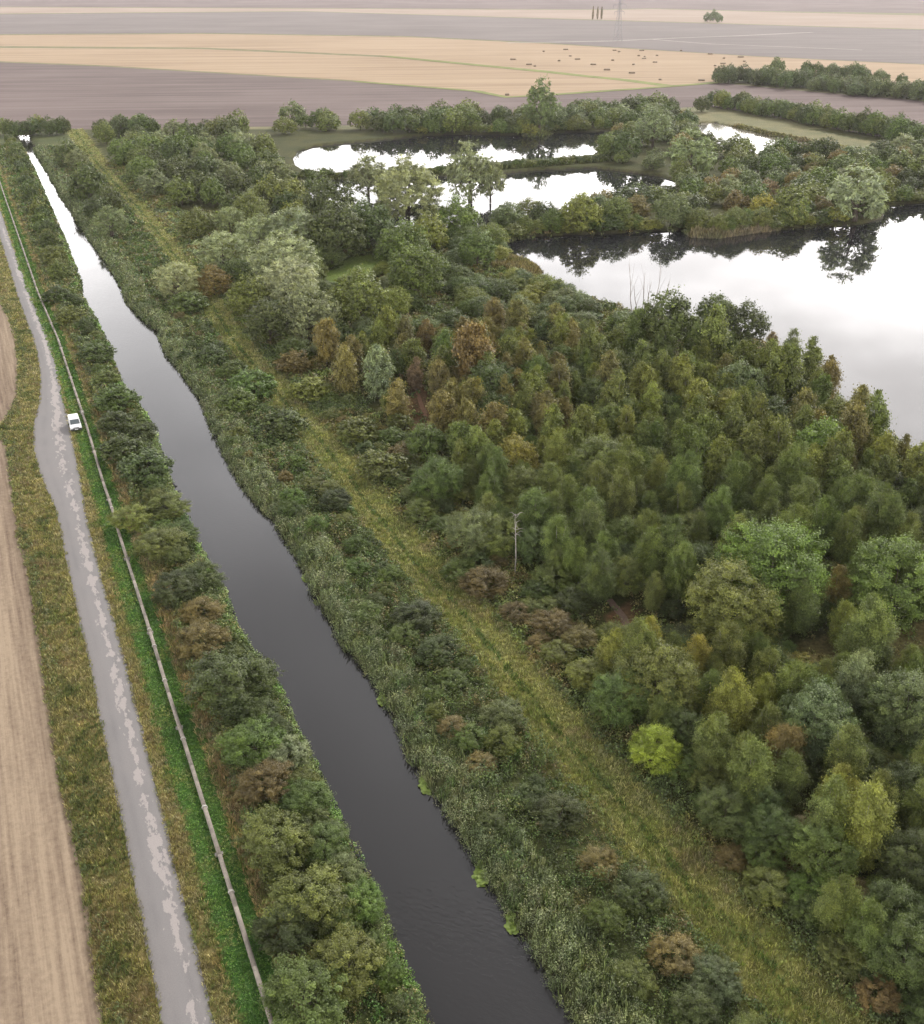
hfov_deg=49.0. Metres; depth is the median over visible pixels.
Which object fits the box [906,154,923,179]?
alder tree
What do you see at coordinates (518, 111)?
hedgerow tree
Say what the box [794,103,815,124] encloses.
hedgerow tree
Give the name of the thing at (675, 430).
birch tree
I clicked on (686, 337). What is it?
birch tree
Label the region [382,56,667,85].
grass track
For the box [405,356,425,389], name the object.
birch tree
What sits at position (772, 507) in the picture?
birch tree
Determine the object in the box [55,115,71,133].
sallow tree
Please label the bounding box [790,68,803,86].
hedgerow tree
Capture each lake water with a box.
[293,131,609,171]
[308,168,675,227]
[506,203,923,445]
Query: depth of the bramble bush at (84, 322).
215.46 m
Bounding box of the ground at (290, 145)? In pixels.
[0,7,923,1023]
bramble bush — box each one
[65,293,77,300]
[72,297,85,305]
[74,316,93,328]
[82,324,97,334]
[85,315,97,324]
[89,329,103,336]
[90,339,104,343]
[90,364,103,372]
[93,333,105,340]
[130,410,143,418]
[136,417,148,423]
[141,437,151,445]
[141,456,160,467]
[141,487,167,506]
[143,475,167,487]
[143,483,169,498]
[152,518,170,529]
[162,543,192,563]
[172,311,184,318]
[177,349,192,360]
[182,314,193,321]
[185,340,198,349]
[190,334,203,340]
[195,326,212,332]
[197,322,207,326]
[200,593,217,609]
[214,368,225,379]
[215,410,232,420]
[221,644,245,659]
[227,425,248,436]
[228,436,242,445]
[242,450,254,459]
[255,442,268,452]
[256,403,274,413]
[263,714,294,738]
[277,469,293,482]
[277,498,301,516]
[278,488,305,506]
[281,764,323,793]
[287,455,304,468]
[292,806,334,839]
[304,514,328,533]
[318,480,344,496]
[318,902,364,938]
[333,512,356,524]
[339,533,369,553]
[344,556,371,574]
[352,599,382,623]
[353,928,390,957]
[363,592,387,607]
[370,955,407,995]
[375,580,396,596]
[376,563,406,586]
[382,989,425,1022]
[386,621,421,645]
[422,701,444,720]
[423,685,445,703]
[434,667,468,691]
[436,714,471,739]
[453,657,474,671]
[465,748,499,777]
[474,809,507,837]
[483,722,521,760]
[524,773,547,794]
[580,896,628,943]
[609,954,659,1001]
[668,980,722,1023]
[730,1009,767,1023]
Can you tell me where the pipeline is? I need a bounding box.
[0,181,273,1023]
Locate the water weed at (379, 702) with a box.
[376,692,386,706]
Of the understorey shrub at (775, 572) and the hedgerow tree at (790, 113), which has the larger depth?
the hedgerow tree at (790, 113)
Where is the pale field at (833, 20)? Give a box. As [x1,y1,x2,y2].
[0,7,923,28]
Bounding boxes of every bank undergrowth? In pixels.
[0,144,432,1023]
[38,144,785,1023]
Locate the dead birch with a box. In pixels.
[512,512,524,576]
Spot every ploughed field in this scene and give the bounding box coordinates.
[0,0,923,12]
[0,12,923,63]
[0,62,923,139]
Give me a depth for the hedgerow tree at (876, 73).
701.75 m
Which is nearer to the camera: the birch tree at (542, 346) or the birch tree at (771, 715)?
the birch tree at (771, 715)
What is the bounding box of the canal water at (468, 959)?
[18,135,575,1023]
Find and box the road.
[0,212,214,1023]
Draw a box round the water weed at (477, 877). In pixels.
[471,860,488,886]
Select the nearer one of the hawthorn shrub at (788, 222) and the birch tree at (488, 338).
the birch tree at (488, 338)
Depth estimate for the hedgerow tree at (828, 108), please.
498.96 m
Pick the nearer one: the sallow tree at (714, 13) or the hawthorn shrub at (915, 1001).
the hawthorn shrub at (915, 1001)
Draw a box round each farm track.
[518,32,813,42]
[651,39,853,49]
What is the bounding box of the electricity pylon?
[613,0,625,40]
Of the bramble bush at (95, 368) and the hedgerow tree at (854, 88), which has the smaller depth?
the bramble bush at (95, 368)
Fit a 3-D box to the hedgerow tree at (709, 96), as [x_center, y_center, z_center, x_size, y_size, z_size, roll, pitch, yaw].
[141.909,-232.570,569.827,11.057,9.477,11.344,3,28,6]
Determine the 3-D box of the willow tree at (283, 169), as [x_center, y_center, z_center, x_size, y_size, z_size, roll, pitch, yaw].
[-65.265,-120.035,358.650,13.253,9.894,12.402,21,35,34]
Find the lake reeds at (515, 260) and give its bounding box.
[280,122,900,275]
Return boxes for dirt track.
[415,388,426,415]
[607,599,629,624]
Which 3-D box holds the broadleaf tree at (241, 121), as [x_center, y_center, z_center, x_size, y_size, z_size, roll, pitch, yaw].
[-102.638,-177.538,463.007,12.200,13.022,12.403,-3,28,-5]
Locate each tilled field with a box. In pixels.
[0,305,18,421]
[0,440,101,1023]
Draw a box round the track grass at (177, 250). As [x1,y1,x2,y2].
[67,128,883,1023]
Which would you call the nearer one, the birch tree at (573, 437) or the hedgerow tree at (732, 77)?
the birch tree at (573, 437)
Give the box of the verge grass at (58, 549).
[0,203,240,1023]
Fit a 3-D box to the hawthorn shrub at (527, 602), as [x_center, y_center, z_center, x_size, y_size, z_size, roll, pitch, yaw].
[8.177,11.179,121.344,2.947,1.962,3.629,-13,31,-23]
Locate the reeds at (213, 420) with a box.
[33,144,655,1023]
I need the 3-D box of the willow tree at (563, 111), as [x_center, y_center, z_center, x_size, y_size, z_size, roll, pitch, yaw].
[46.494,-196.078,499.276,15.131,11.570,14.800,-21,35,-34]
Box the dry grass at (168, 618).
[0,162,321,1023]
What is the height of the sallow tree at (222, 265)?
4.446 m
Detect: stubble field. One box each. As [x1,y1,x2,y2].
[0,34,923,84]
[0,48,668,95]
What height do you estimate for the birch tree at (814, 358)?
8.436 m
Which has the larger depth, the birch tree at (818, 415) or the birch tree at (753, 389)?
the birch tree at (753, 389)
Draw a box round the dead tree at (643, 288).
[629,259,669,319]
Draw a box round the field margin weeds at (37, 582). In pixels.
[0,296,126,1023]
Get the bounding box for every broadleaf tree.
[52,137,83,167]
[64,161,108,200]
[66,146,88,160]
[66,165,97,195]
[80,194,111,218]
[91,118,106,131]
[91,120,115,143]
[96,184,126,210]
[106,135,134,164]
[108,114,128,137]
[109,113,128,130]
[122,144,151,162]
[123,155,155,179]
[125,136,137,157]
[126,123,146,138]
[126,130,150,142]
[127,113,151,133]
[129,153,157,183]
[134,147,162,172]
[135,113,155,130]
[135,130,153,148]
[135,131,161,152]
[144,116,161,134]
[150,148,167,164]
[153,158,187,191]
[160,132,189,161]
[161,174,198,204]
[165,154,197,178]
[168,151,193,168]
[169,125,198,158]
[174,204,217,237]
[178,118,198,137]
[182,169,212,200]
[185,155,211,174]
[186,123,212,138]
[194,148,214,163]
[194,153,221,177]
[196,141,215,153]
[197,118,213,132]
[198,176,226,205]
[199,137,215,148]
[199,179,225,199]
[202,119,222,137]
[203,172,227,190]
[212,115,240,139]
[213,115,226,132]
[215,130,235,161]
[217,188,250,212]
[225,140,255,166]
[225,169,255,198]
[227,108,249,134]
[232,149,254,170]
[232,187,270,220]
[243,164,267,187]
[243,204,269,226]
[248,146,284,169]
[248,160,277,181]
[250,170,288,208]
[251,132,277,156]
[270,189,299,215]
[275,178,308,203]
[302,167,331,199]
[388,346,409,376]
[408,455,467,502]
[430,327,457,352]
[473,512,521,558]
[475,392,514,414]
[493,359,514,386]
[497,326,529,341]
[501,493,520,512]
[502,464,543,502]
[519,415,535,439]
[520,352,552,380]
[520,434,537,447]
[522,467,551,490]
[533,318,553,345]
[547,341,572,364]
[547,363,584,382]
[560,431,628,490]
[573,377,603,404]
[578,319,589,338]
[580,366,589,384]
[591,399,627,435]
[596,348,630,374]
[605,514,642,555]
[607,554,646,596]
[608,396,642,428]
[616,540,636,569]
[617,366,629,386]
[627,348,653,363]
[638,390,673,417]
[645,446,667,465]
[646,510,678,535]
[649,483,676,513]
[657,705,707,757]
[660,390,683,409]
[669,633,715,671]
[679,511,701,540]
[710,387,736,419]
[714,356,770,398]
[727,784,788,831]
[729,491,754,513]
[747,191,778,210]
[763,396,790,421]
[764,644,800,680]
[772,553,795,570]
[776,671,868,765]
[818,393,851,422]
[855,741,886,784]
[859,876,923,953]
[899,543,923,573]
[900,896,923,955]
[905,505,923,539]
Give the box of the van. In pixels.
[68,413,81,430]
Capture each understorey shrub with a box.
[383,411,415,429]
[386,344,398,350]
[390,377,407,392]
[404,436,427,452]
[428,455,451,470]
[448,479,477,502]
[527,560,575,589]
[529,337,548,349]
[533,541,545,561]
[536,336,554,348]
[551,586,593,615]
[593,428,615,439]
[595,618,631,646]
[624,616,664,639]
[654,449,672,467]
[657,598,685,619]
[661,438,670,450]
[661,624,677,641]
[664,386,675,396]
[664,621,707,653]
[685,762,731,790]
[692,504,706,513]
[698,500,707,510]
[713,606,737,622]
[742,482,754,499]
[743,835,787,873]
[750,623,784,652]
[761,462,773,473]
[762,561,788,582]
[766,618,795,638]
[770,635,802,659]
[786,400,799,409]
[788,377,807,399]
[798,754,827,791]
[803,754,830,785]
[807,613,824,631]
[808,718,830,740]
[818,557,837,584]
[818,595,859,627]
[823,561,845,580]
[824,706,863,729]
[851,952,898,990]
[854,738,885,765]
[864,662,883,680]
[886,471,906,491]
[889,799,908,833]
[890,454,902,473]
[890,694,923,723]
[893,559,903,578]
[893,740,922,764]
[896,824,923,868]
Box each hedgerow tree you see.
[270,116,297,133]
[277,100,307,125]
[296,113,313,127]
[310,107,331,126]
[313,113,341,130]
[317,110,339,128]
[346,108,372,129]
[362,105,386,128]
[369,112,393,131]
[381,110,405,132]
[384,104,410,124]
[397,110,421,132]
[400,105,425,125]
[420,104,445,131]
[427,98,452,112]
[439,106,467,132]
[450,101,480,124]
[453,97,484,114]
[460,109,482,130]
[477,109,491,124]
[490,105,512,122]
[504,113,525,126]
[514,105,538,123]
[515,112,537,125]
[541,112,565,124]
[564,102,585,120]
[565,98,586,107]
[573,97,598,107]
[580,101,598,107]
[584,102,604,122]
[587,107,607,124]
[591,106,612,119]
[593,97,606,106]
[603,99,622,111]
[603,107,623,124]
[619,94,641,111]
[629,92,649,107]
[635,101,646,113]
[646,90,671,105]
[707,89,722,106]
[710,68,724,83]
[711,89,731,106]
[713,64,725,79]
[720,65,737,83]
[721,97,734,109]
[729,93,739,109]
[732,66,742,81]
[732,92,748,108]
[738,62,752,80]
[740,93,755,112]
[740,96,756,113]
[741,70,752,81]
[742,98,755,113]
[747,68,764,85]
[752,100,768,115]
[753,67,772,85]
[758,102,772,116]
[761,65,777,83]
[764,98,783,117]
[768,56,785,72]
[770,73,781,86]
[772,68,785,75]
[772,103,788,118]
[777,101,797,119]
[778,68,794,88]
[784,107,798,120]
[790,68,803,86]
[791,101,804,118]
[792,69,808,86]
[793,74,807,86]
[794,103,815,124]
[801,60,814,69]
[803,106,823,125]
[804,66,815,79]
[806,77,821,89]
[807,99,822,107]
[810,76,826,90]
[811,62,822,74]
[814,69,830,78]
[815,72,828,88]
[818,111,831,125]
[819,102,833,113]
[820,114,837,127]
[822,62,840,75]
[824,75,839,90]
[828,78,842,92]
[828,106,849,129]
[830,72,843,80]
[836,76,847,91]
[839,111,857,131]
[840,66,850,78]
[842,79,860,94]
[845,61,862,76]
[846,79,865,95]
[851,64,870,77]
[854,105,875,122]
[856,120,873,134]
[858,72,874,82]
[861,111,883,135]
[862,76,881,84]
[864,79,882,96]
[869,112,886,135]
[873,68,884,78]
[877,71,890,81]
[879,118,901,138]
[880,117,893,133]
[881,80,894,96]
[884,126,898,139]
[886,82,905,97]
[888,117,910,140]
[889,112,909,123]
[892,80,909,97]
[895,72,907,82]
[900,82,913,98]
[904,123,923,139]
[908,79,923,99]
[914,124,923,140]
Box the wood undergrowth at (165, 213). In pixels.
[105,161,923,1023]
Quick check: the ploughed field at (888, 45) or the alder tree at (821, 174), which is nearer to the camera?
the alder tree at (821, 174)
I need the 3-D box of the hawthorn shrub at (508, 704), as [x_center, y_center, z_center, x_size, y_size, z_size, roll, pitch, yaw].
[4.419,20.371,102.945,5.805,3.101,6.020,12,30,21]
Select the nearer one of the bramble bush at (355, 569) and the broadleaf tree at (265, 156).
the bramble bush at (355, 569)
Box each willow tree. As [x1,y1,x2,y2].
[63,149,90,167]
[90,205,128,236]
[121,131,136,144]
[135,167,170,196]
[150,129,168,144]
[152,261,202,297]
[162,118,180,135]
[189,141,208,157]
[190,141,218,159]
[190,230,253,269]
[196,131,216,145]
[211,205,247,234]
[214,158,230,174]
[214,161,244,181]
[227,134,255,158]
[228,125,243,135]
[232,131,260,154]
[234,211,282,256]
[242,185,265,199]
[242,227,321,285]
[259,203,322,251]
[260,254,320,303]
[264,158,295,181]
[314,292,347,326]
[343,154,385,196]
[366,153,445,224]
[444,139,494,203]
[476,152,506,202]
[522,75,559,129]
[547,102,569,120]
[574,111,587,121]
[612,104,635,120]
[631,105,673,147]
[639,103,654,116]
[648,102,668,115]
[663,127,718,173]
[717,174,740,189]
[721,179,744,203]
[785,164,801,177]
[825,163,891,221]
[829,168,849,176]
[857,171,879,180]
[864,144,877,155]
[889,132,919,148]
[910,143,923,157]
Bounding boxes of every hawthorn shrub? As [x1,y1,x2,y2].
[4,134,13,141]
[5,135,16,141]
[6,146,23,155]
[8,147,23,156]
[8,153,22,163]
[9,142,24,151]
[14,158,30,165]
[16,160,27,170]
[18,174,33,183]
[19,164,29,172]
[20,169,34,179]
[20,181,38,189]
[22,186,36,200]
[23,178,39,186]
[26,184,38,193]
[27,197,47,213]
[29,192,45,200]
[29,195,46,208]
[31,209,48,223]
[32,217,53,231]
[34,204,51,216]
[36,220,59,234]
[36,245,59,257]
[38,226,56,242]
[39,229,56,247]
[39,284,71,304]
[41,245,69,264]
[44,260,73,279]
[46,257,68,269]
[54,305,87,324]
[73,340,116,364]
[90,382,141,413]
[94,368,123,385]
[94,433,152,465]
[95,409,135,433]
[105,503,153,532]
[116,445,175,484]
[123,421,158,438]
[131,522,191,562]
[141,490,192,520]
[149,569,203,609]
[163,518,201,545]
[166,290,211,312]
[173,614,232,662]
[174,647,285,722]
[175,559,228,592]
[178,595,227,624]
[191,344,226,365]
[209,714,292,767]
[216,386,256,412]
[219,359,249,378]
[226,365,278,398]
[233,694,283,726]
[234,757,295,807]
[234,802,316,885]
[248,900,318,957]
[257,407,310,441]
[257,951,351,1023]
[260,859,358,936]
[264,733,313,770]
[272,348,314,373]
[279,776,335,816]
[285,375,334,401]
[300,168,314,175]
[300,476,323,493]
[300,816,350,865]
[307,917,391,1008]
[317,486,352,511]
[319,407,340,419]
[319,849,368,884]
[320,392,340,403]
[321,167,334,174]
[322,402,339,409]
[335,415,379,443]
[336,414,350,422]
[339,394,357,405]
[339,875,386,925]
[342,170,348,177]
[347,328,371,341]
[353,447,410,483]
[354,441,375,454]
[356,417,381,433]
[367,430,379,440]
[372,559,395,575]
[373,443,383,449]
[376,425,406,445]
[377,424,387,432]
[384,471,409,485]
[385,443,410,455]
[385,596,443,633]
[396,440,407,448]
[399,483,425,502]
[401,453,425,466]
[403,495,439,524]
[406,464,425,479]
[409,631,459,666]
[416,126,428,133]
[424,514,452,534]
[432,280,454,293]
[435,164,445,172]
[435,497,456,513]
[436,124,448,133]
[438,557,477,585]
[443,534,464,549]
[444,510,461,518]
[452,553,470,559]
[452,723,486,750]
[457,564,510,598]
[461,549,494,573]
[477,696,528,735]
[478,122,490,132]
[487,554,508,570]
[498,600,530,625]
[501,161,511,167]
[503,222,526,236]
[511,125,525,133]
[511,223,527,236]
[511,781,546,811]
[513,158,523,164]
[517,577,555,603]
[518,157,529,164]
[519,596,543,616]
[520,124,540,134]
[524,632,552,650]
[525,607,576,640]
[526,158,536,166]
[530,790,589,835]
[533,158,541,164]
[534,595,561,614]
[539,157,551,165]
[539,638,578,663]
[555,580,590,609]
[557,155,569,164]
[559,622,598,650]
[560,218,580,233]
[563,655,612,695]
[574,121,589,130]
[575,843,620,882]
[580,154,592,162]
[582,310,603,320]
[589,155,599,161]
[592,213,616,230]
[597,214,625,228]
[600,154,612,160]
[611,866,674,920]
[613,221,629,229]
[616,310,632,319]
[636,216,655,230]
[642,927,704,979]
[650,218,664,229]
[661,185,677,192]
[662,742,703,784]
[672,215,688,227]
[682,712,706,733]
[683,218,707,229]
[686,951,745,1008]
[692,791,730,824]
[694,212,718,226]
[713,841,748,873]
[717,731,739,759]
[732,825,772,855]
[735,670,750,690]
[740,863,791,909]
[767,217,787,228]
[771,210,782,221]
[772,650,813,673]
[777,217,795,226]
[783,864,833,907]
[783,890,823,931]
[785,813,809,839]
[800,213,820,225]
[811,209,833,225]
[812,932,869,982]
[825,205,849,222]
[831,730,872,743]
[837,873,878,902]
[845,707,886,734]
[852,970,907,1016]
[864,873,890,888]
[868,731,900,754]
[875,747,911,767]
[882,887,923,921]
[886,189,906,201]
[898,986,923,1023]
[903,188,923,200]
[912,979,923,993]
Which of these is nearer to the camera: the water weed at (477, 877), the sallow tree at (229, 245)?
the water weed at (477, 877)
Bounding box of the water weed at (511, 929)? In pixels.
[504,912,518,934]
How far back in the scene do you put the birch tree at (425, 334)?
199.80 m
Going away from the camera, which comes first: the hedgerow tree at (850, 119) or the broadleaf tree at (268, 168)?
the broadleaf tree at (268, 168)
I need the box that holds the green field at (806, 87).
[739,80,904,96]
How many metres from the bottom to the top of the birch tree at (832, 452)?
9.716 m
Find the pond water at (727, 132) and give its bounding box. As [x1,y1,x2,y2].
[698,123,833,153]
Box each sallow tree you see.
[0,117,10,134]
[1,118,18,133]
[6,120,28,137]
[17,121,35,136]
[21,116,39,134]
[30,114,43,132]
[37,114,57,135]
[45,118,65,134]
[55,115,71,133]
[193,262,233,298]
[212,254,238,268]
[219,256,255,284]
[221,237,242,254]
[224,270,271,315]
[240,280,272,308]
[240,295,295,347]
[265,298,295,312]
[273,278,345,341]
[273,336,310,358]
[280,198,317,235]
[295,242,329,262]
[296,175,363,227]
[297,260,330,279]
[305,196,369,255]
[311,341,338,353]
[316,246,348,269]
[318,280,337,296]
[326,320,355,343]
[329,263,392,325]
[339,194,398,250]
[351,315,373,331]
[365,329,376,343]
[370,247,386,258]
[370,302,396,316]
[371,261,388,276]
[374,216,432,265]
[377,181,404,200]
[378,274,396,288]
[382,284,413,313]
[384,238,450,301]
[385,313,422,335]
[404,294,424,311]
[405,418,446,460]
[410,197,441,223]
[412,209,449,249]
[412,313,438,331]
[422,318,445,331]
[429,264,444,280]
[431,307,468,329]
[435,193,483,231]
[442,246,468,265]
[442,263,474,281]
[442,502,501,557]
[445,225,462,241]
[445,236,473,250]
[446,275,472,289]
[451,225,476,241]
[452,283,467,295]
[452,284,490,309]
[457,226,497,265]
[458,296,483,316]
[462,275,497,297]
[465,359,515,400]
[466,295,508,318]
[469,272,487,280]
[470,222,485,232]
[475,219,509,245]
[475,277,502,294]
[489,277,519,302]
[494,240,510,254]
[494,244,512,260]
[497,432,541,469]
[503,266,525,278]
[504,273,527,292]
[507,294,533,310]
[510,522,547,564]
[511,268,532,283]
[511,289,540,304]
[512,303,540,324]
[522,280,551,298]
[526,273,552,284]
[529,311,548,326]
[530,301,551,319]
[531,273,566,297]
[539,290,564,305]
[551,282,577,296]
[551,295,577,313]
[553,285,576,303]
[557,188,603,231]
[568,310,597,325]
[570,289,589,303]
[577,296,603,314]
[586,665,651,733]
[596,134,620,157]
[602,310,631,339]
[607,320,628,348]
[609,632,706,719]
[610,127,642,157]
[624,722,686,775]
[635,284,701,352]
[667,540,719,585]
[668,96,679,106]
[680,546,788,644]
[692,781,755,841]
[693,95,710,110]
[695,290,734,325]
[703,12,711,21]
[708,513,838,616]
[709,9,718,20]
[715,13,722,21]
[721,296,772,345]
[722,189,750,211]
[739,802,802,859]
[760,177,778,197]
[783,816,864,885]
[792,415,853,453]
[840,529,923,634]
[857,661,923,751]
[862,907,923,991]
[869,821,923,901]
[871,759,923,822]
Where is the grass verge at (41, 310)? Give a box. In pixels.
[0,170,291,1023]
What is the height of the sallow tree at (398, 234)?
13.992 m
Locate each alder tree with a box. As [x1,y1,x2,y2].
[422,118,435,132]
[427,119,439,132]
[453,117,464,131]
[471,121,480,131]
[488,200,526,226]
[492,118,507,132]
[514,195,543,220]
[517,215,534,233]
[529,198,559,220]
[529,219,545,232]
[539,207,564,231]
[550,211,565,231]
[564,118,575,129]
[567,113,584,128]
[577,194,617,215]
[582,120,591,128]
[583,214,601,229]
[591,188,616,207]
[593,116,604,128]
[597,132,611,143]
[599,193,632,221]
[603,118,613,128]
[610,185,639,211]
[611,122,622,130]
[611,151,630,163]
[618,108,641,124]
[618,193,651,219]
[620,181,654,207]
[621,214,637,228]
[622,120,647,136]
[630,213,644,229]
[634,130,650,144]
[640,108,653,117]
[641,154,664,169]
[646,146,665,162]
[649,184,667,203]
[650,189,691,229]
[659,100,678,110]
[659,115,676,129]
[663,124,680,140]
[668,157,691,175]
[669,106,681,114]
[669,132,693,146]
[670,170,681,182]
[672,166,701,187]
[674,118,688,126]
[675,107,698,122]
[676,189,692,199]
[676,191,710,212]
[678,173,701,193]
[679,122,702,133]
[679,177,708,195]
[680,122,700,139]
[684,212,697,222]
[686,207,710,222]
[694,157,711,173]
[694,188,717,204]
[695,172,714,180]
[696,129,716,141]
[699,181,724,201]
[701,176,723,188]
[705,136,731,155]
[707,213,728,231]
[717,167,741,185]
[717,213,736,231]
[718,155,741,172]
[722,147,749,165]
[722,206,747,227]
[723,131,749,150]
[729,164,749,178]
[730,136,757,159]
[733,169,760,186]
[736,208,755,219]
[738,179,771,206]
[740,153,760,171]
[745,178,768,195]
[751,209,767,226]
[754,206,770,217]
[757,151,791,175]
[757,208,773,225]
[758,146,781,159]
[758,153,773,167]
[759,137,788,151]
[761,169,786,188]
[762,166,784,179]
[770,204,784,217]
[771,183,815,216]
[775,135,801,159]
[776,147,789,159]
[778,206,793,221]
[783,171,806,186]
[783,173,824,193]
[783,199,808,224]
[787,197,810,219]
[789,154,809,170]
[796,171,819,181]
[796,178,829,199]
[797,185,827,209]
[798,139,825,155]
[800,151,817,165]
[802,161,822,173]
[803,151,827,170]
[806,166,823,172]
[809,201,815,212]
[810,164,840,183]
[810,195,833,211]
[814,135,842,159]
[818,174,833,188]
[820,206,832,213]
[826,149,847,160]
[826,156,848,170]
[830,152,859,174]
[841,145,864,159]
[844,158,872,181]
[848,192,884,217]
[851,149,876,162]
[864,155,888,175]
[869,139,894,155]
[871,166,891,181]
[877,144,900,161]
[881,175,898,198]
[883,163,902,176]
[885,147,917,168]
[888,176,900,187]
[895,145,912,159]
[895,167,917,183]
[895,184,914,200]
[902,176,922,190]
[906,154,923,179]
[913,139,923,153]
[915,165,923,184]
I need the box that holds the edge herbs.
[33,167,429,1023]
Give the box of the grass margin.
[354,81,722,97]
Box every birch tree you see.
[310,317,340,363]
[330,341,358,375]
[330,343,362,393]
[337,334,363,374]
[356,330,371,366]
[361,343,397,400]
[368,316,390,347]
[375,303,400,347]
[377,389,390,414]
[382,377,412,421]
[391,333,409,359]
[395,313,414,344]
[398,337,429,376]
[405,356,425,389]
[414,318,436,355]
[422,354,451,390]
[425,389,458,433]
[426,344,457,379]
[427,359,450,401]
[429,327,456,364]
[433,323,449,336]
[441,377,461,408]
[443,420,458,452]
[446,419,472,458]
[448,320,500,379]
[449,365,459,385]
[450,397,480,426]
[450,436,470,477]
[452,314,470,332]
[454,375,488,411]
[458,374,467,383]
[459,424,490,464]
[460,457,481,489]
[469,318,490,336]
[471,323,495,357]
[471,468,506,504]
[473,351,500,391]
[474,399,512,433]
[475,440,498,479]
[476,490,498,515]
[477,444,511,496]
[480,297,506,330]
[482,418,507,449]
[483,316,494,335]
[487,323,504,340]
[487,331,499,360]
[489,500,512,536]
[494,373,515,403]
[495,330,520,366]
[499,351,514,368]
[503,408,528,448]
[504,298,532,332]
[509,380,538,424]
[510,368,523,391]
[511,481,555,536]
[512,459,531,488]
[513,325,527,352]
[513,336,544,370]
[514,321,528,336]
[514,369,544,397]
[516,319,530,333]
[524,328,538,345]
[525,389,563,423]
[530,363,546,391]
[531,403,549,437]
[533,435,549,463]
[534,340,549,363]
[535,459,565,501]
[537,383,557,400]
[537,402,566,440]
[537,513,588,561]
[541,425,572,475]
[541,489,570,530]
[542,544,564,577]
[544,357,573,396]
[545,299,565,337]
[546,310,570,350]
[548,351,566,364]
[550,470,581,518]
[552,311,570,328]
[555,380,572,404]
[556,396,574,427]
[558,534,591,582]
[560,328,580,358]
[561,422,586,460]
[567,317,581,339]
[567,402,598,442]
[568,346,578,366]
[568,483,611,530]
[569,370,583,401]
[569,496,612,553]
[570,460,585,486]
[573,326,606,365]
[574,348,592,375]
[577,459,614,509]
[577,544,621,607]
[582,319,599,341]
[586,361,599,380]
[586,528,622,568]
[587,626,626,672]
[590,333,611,362]
[592,349,626,386]
[592,398,608,416]
[593,417,611,438]
[596,366,631,416]
[604,439,648,486]
[604,466,639,528]
[610,340,622,365]
[611,614,661,686]
[615,404,636,440]
[617,434,635,452]
[620,306,648,356]
[624,358,659,401]
[625,508,666,549]
[627,339,655,375]
[627,522,671,582]
[628,445,652,476]
[629,393,639,421]
[630,417,655,448]
[630,473,651,518]
[632,615,666,645]
[633,489,662,521]
[637,380,668,420]
[639,409,654,425]
[639,685,686,738]
[640,571,667,611]
[642,453,670,495]
[644,325,659,353]
[648,419,666,450]
[649,349,673,388]
[651,323,679,356]
[654,371,664,390]
[654,416,668,441]
[654,514,695,574]
[656,344,674,362]
[659,629,684,671]
[661,535,702,603]
[662,418,687,453]
[663,448,706,511]
[663,479,695,524]
[664,352,700,391]
[665,402,683,426]
[666,422,696,464]
[667,348,700,379]
[672,367,693,403]
[676,392,713,434]
[681,322,702,354]
[681,328,692,351]
[681,376,716,411]
[681,629,713,688]
[682,424,712,484]
[683,510,712,548]
[687,710,738,776]
[689,303,734,364]
[690,409,727,441]
[691,344,702,365]
[691,359,708,377]
[692,669,724,716]
[694,477,703,502]
[695,362,723,390]
[697,339,713,364]
[698,482,735,543]
[698,652,726,686]
[698,662,763,734]
[701,432,734,491]
[706,382,722,407]
[708,509,761,570]
[708,617,749,677]
[709,620,754,661]
[712,465,741,493]
[715,353,738,376]
[716,372,737,392]
[718,450,754,505]
[721,391,743,420]
[721,401,748,452]
[721,730,769,786]
[723,735,784,810]
[724,330,738,354]
[726,339,762,382]
[727,385,751,416]
[727,438,740,461]
[731,508,760,532]
[733,417,769,465]
[740,696,784,743]
[744,379,761,400]
[744,391,769,430]
[744,473,784,518]
[744,629,774,672]
[746,644,783,690]
[746,672,778,719]
[747,452,765,490]
[751,338,781,385]
[754,496,783,543]
[759,410,777,445]
[760,719,807,776]
[761,466,780,490]
[762,412,795,466]
[763,331,779,348]
[764,341,808,401]
[770,501,817,557]
[770,744,812,814]
[771,439,817,507]
[771,657,826,719]
[774,445,800,469]
[778,567,826,639]
[779,474,826,518]
[783,328,801,361]
[786,382,824,427]
[788,426,799,441]
[790,404,819,434]
[797,336,826,379]
[800,769,856,852]
[801,442,829,487]
[804,366,826,388]
[805,491,846,559]
[806,501,824,527]
[807,672,836,720]
[809,372,835,403]
[809,866,870,936]
[810,408,828,430]
[812,761,861,812]
[813,654,837,693]
[816,354,844,399]
[816,400,839,431]
[816,578,830,609]
[816,718,871,784]
[819,427,857,487]
[819,453,856,494]
[821,598,860,651]
[823,475,858,522]
[825,561,855,608]
[827,507,865,566]
[827,649,853,685]
[828,645,884,715]
[830,772,899,878]
[832,398,872,459]
[833,589,910,676]
[834,893,891,957]
[837,472,882,510]
[839,503,873,542]
[839,556,871,599]
[841,382,872,425]
[848,452,858,474]
[850,585,878,620]
[853,535,888,569]
[854,445,877,482]
[855,467,879,514]
[855,765,905,823]
[857,434,879,460]
[861,477,911,551]
[862,387,897,437]
[867,453,902,489]
[869,429,901,464]
[886,641,922,678]
[890,510,923,562]
[895,433,911,465]
[897,556,923,583]
[897,771,923,839]
[898,477,920,515]
[898,642,923,689]
[900,440,923,479]
[900,561,923,606]
[901,446,921,475]
[905,737,923,793]
[911,472,923,505]
[916,494,923,526]
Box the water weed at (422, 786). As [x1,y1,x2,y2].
[418,775,431,794]
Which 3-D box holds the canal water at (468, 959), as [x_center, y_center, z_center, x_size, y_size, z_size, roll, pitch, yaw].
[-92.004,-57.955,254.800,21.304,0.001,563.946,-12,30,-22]
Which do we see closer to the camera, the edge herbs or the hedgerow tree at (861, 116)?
the edge herbs

